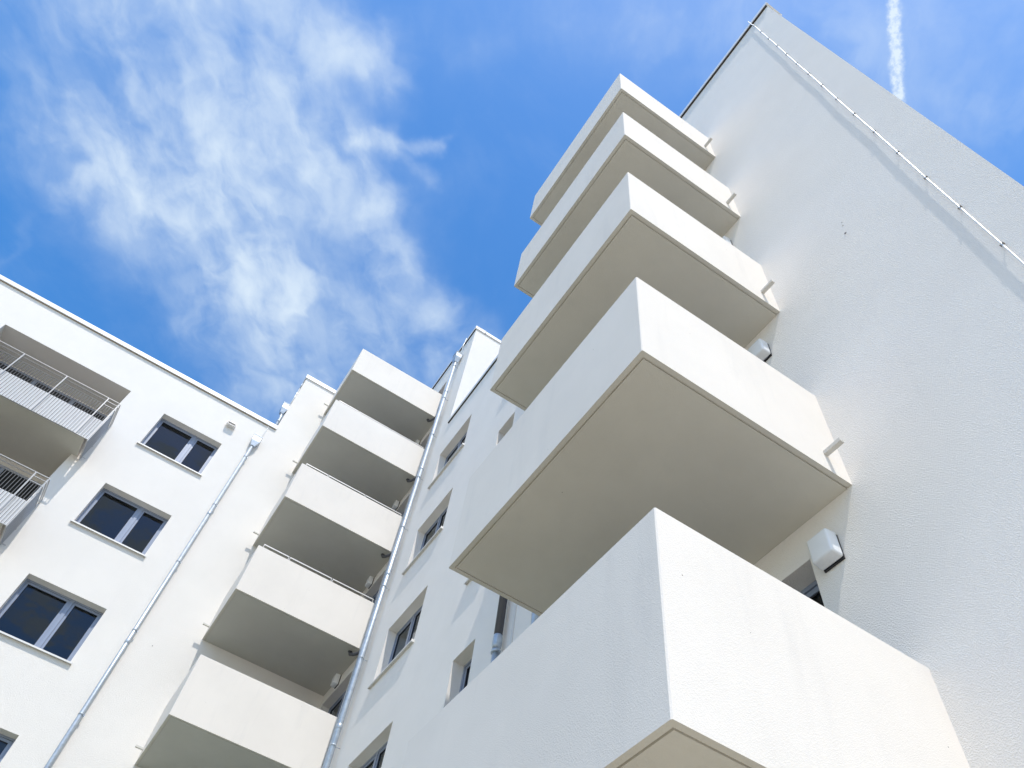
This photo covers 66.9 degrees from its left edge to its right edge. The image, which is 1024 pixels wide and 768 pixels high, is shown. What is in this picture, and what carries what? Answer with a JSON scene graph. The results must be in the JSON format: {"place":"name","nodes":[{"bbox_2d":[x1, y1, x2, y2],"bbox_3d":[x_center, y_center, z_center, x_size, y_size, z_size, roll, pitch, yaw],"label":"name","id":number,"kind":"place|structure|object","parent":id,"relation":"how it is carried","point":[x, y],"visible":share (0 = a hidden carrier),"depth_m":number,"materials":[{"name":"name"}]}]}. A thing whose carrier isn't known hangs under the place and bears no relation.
{"place":"outdoors","nodes":[
{"label":"outdoors","id":0,"kind":"place"},
{"bbox_2d":[0,274,441,767],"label":"apartment building","id":1,"kind":"structure","parent":0,"point":[189,566],"depth_m":17.79,"materials":[{"name":"grey paint"}]},
{"bbox_2d":[0,734,15,761],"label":"window","id":2,"kind":"structure","parent":1,"relation":"in","point":[6,742],"depth_m":13.82,"materials":[{"name":"grey"}]},
{"bbox_2d":[0,464,41,500],"bbox_3d":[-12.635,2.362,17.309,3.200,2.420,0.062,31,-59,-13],"label":"balcony railing","id":3,"kind":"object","parent":1,"relation":"in","point":[1,468],"depth_m":18.29,"materials":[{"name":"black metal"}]},
{"bbox_2d":[0,579,102,663],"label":"window","id":4,"kind":"structure","parent":1,"relation":"in","point":[37,616],"depth_m":16.88,"materials":[{"name":"black glass"}]},
{"bbox_2d":[0,361,106,420],"bbox_3d":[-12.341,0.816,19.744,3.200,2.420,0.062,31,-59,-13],"label":"balcony railing","id":5,"kind":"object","parent":1,"relation":"in","point":[91,411],"depth_m":20.64,"materials":[{"name":"grey metal"}]},
{"bbox_2d":[70,488,168,556],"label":"window","id":6,"kind":"structure","parent":1,"relation":"in","point":[111,516],"depth_m":19.17,"materials":[{"name":"black glass"}]},
{"bbox_2d":[136,418,218,475],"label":"window","id":7,"kind":"structure","parent":1,"relation":"in","point":[166,439],"depth_m":21.51,"materials":[{"name":"black glass"}]},
{"bbox_2d":[319,326,500,767],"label":"apartment building","id":8,"kind":"structure","parent":0,"point":[345,697],"depth_m":18.34,"materials":[{"name":"grey paint"}]},
{"bbox_2d":[328,691,345,717],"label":"balcony door","id":9,"kind":"structure","parent":8,"relation":"in","point":[339,702],"depth_m":17.07,"materials":[{"name":"black glass"}]},
{"bbox_2d":[370,590,378,602],"bbox_3d":[-3.437,5.771,18.424,0.070,2.200,1.585,31,-59,-13],"label":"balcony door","id":10,"kind":"structure","parent":8,"relation":"in","point":[374,597],"depth_m":19.30,"materials":[{"name":"grey"}]},
{"bbox_2d":[0,0,1023,423],"label":"sky","id":11,"kind":"structure","parent":0,"point":[253,198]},
{"label":"ground","id":12,"kind":"structure","parent":0,"visible":0},
{"bbox_2d":[347,2,1023,767],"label":"apartment building","id":13,"kind":"structure","parent":12,"relation":"on","point":[729,470],"depth_m":6.08,"materials":[{"name":"grey paint"}]},
{"bbox_2d":[361,741,387,767],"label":"window","id":14,"kind":"structure","parent":13,"relation":"in","point":[377,759],"depth_m":12.82,"materials":[{"name":"grey"}]},
{"bbox_2d":[367,605,422,689],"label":"window","id":15,"kind":"structure","parent":13,"relation":"in","point":[413,621],"depth_m":15.11,"materials":[{"name":"grey plastic"}]},
{"bbox_2d":[402,507,447,574],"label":"window","id":16,"kind":"structure","parent":13,"relation":"in","point":[439,522],"depth_m":17.51,"materials":[{"name":"white"}]},
{"bbox_2d":[427,432,466,488],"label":"window","id":17,"kind":"structure","parent":13,"relation":"in","point":[460,444],"depth_m":19.35,"materials":[{"name":"white"}]},
{"bbox_2d":[459,659,471,692],"bbox_3d":[-0.579,4.349,10.784,0.070,1.350,0.645,31,-59,-13],"label":"window","id":18,"kind":"structure","parent":13,"relation":"in","point":[465,675],"depth_m":11.31,"materials":[{"name":"grey glass"}]},
{"bbox_2d":[800,580,823,605],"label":"balcony door","id":19,"kind":"structure","parent":13,"relation":"in","point":[812,591],"depth_m":5.98,"materials":[{"name":"black glass"}]}
]}

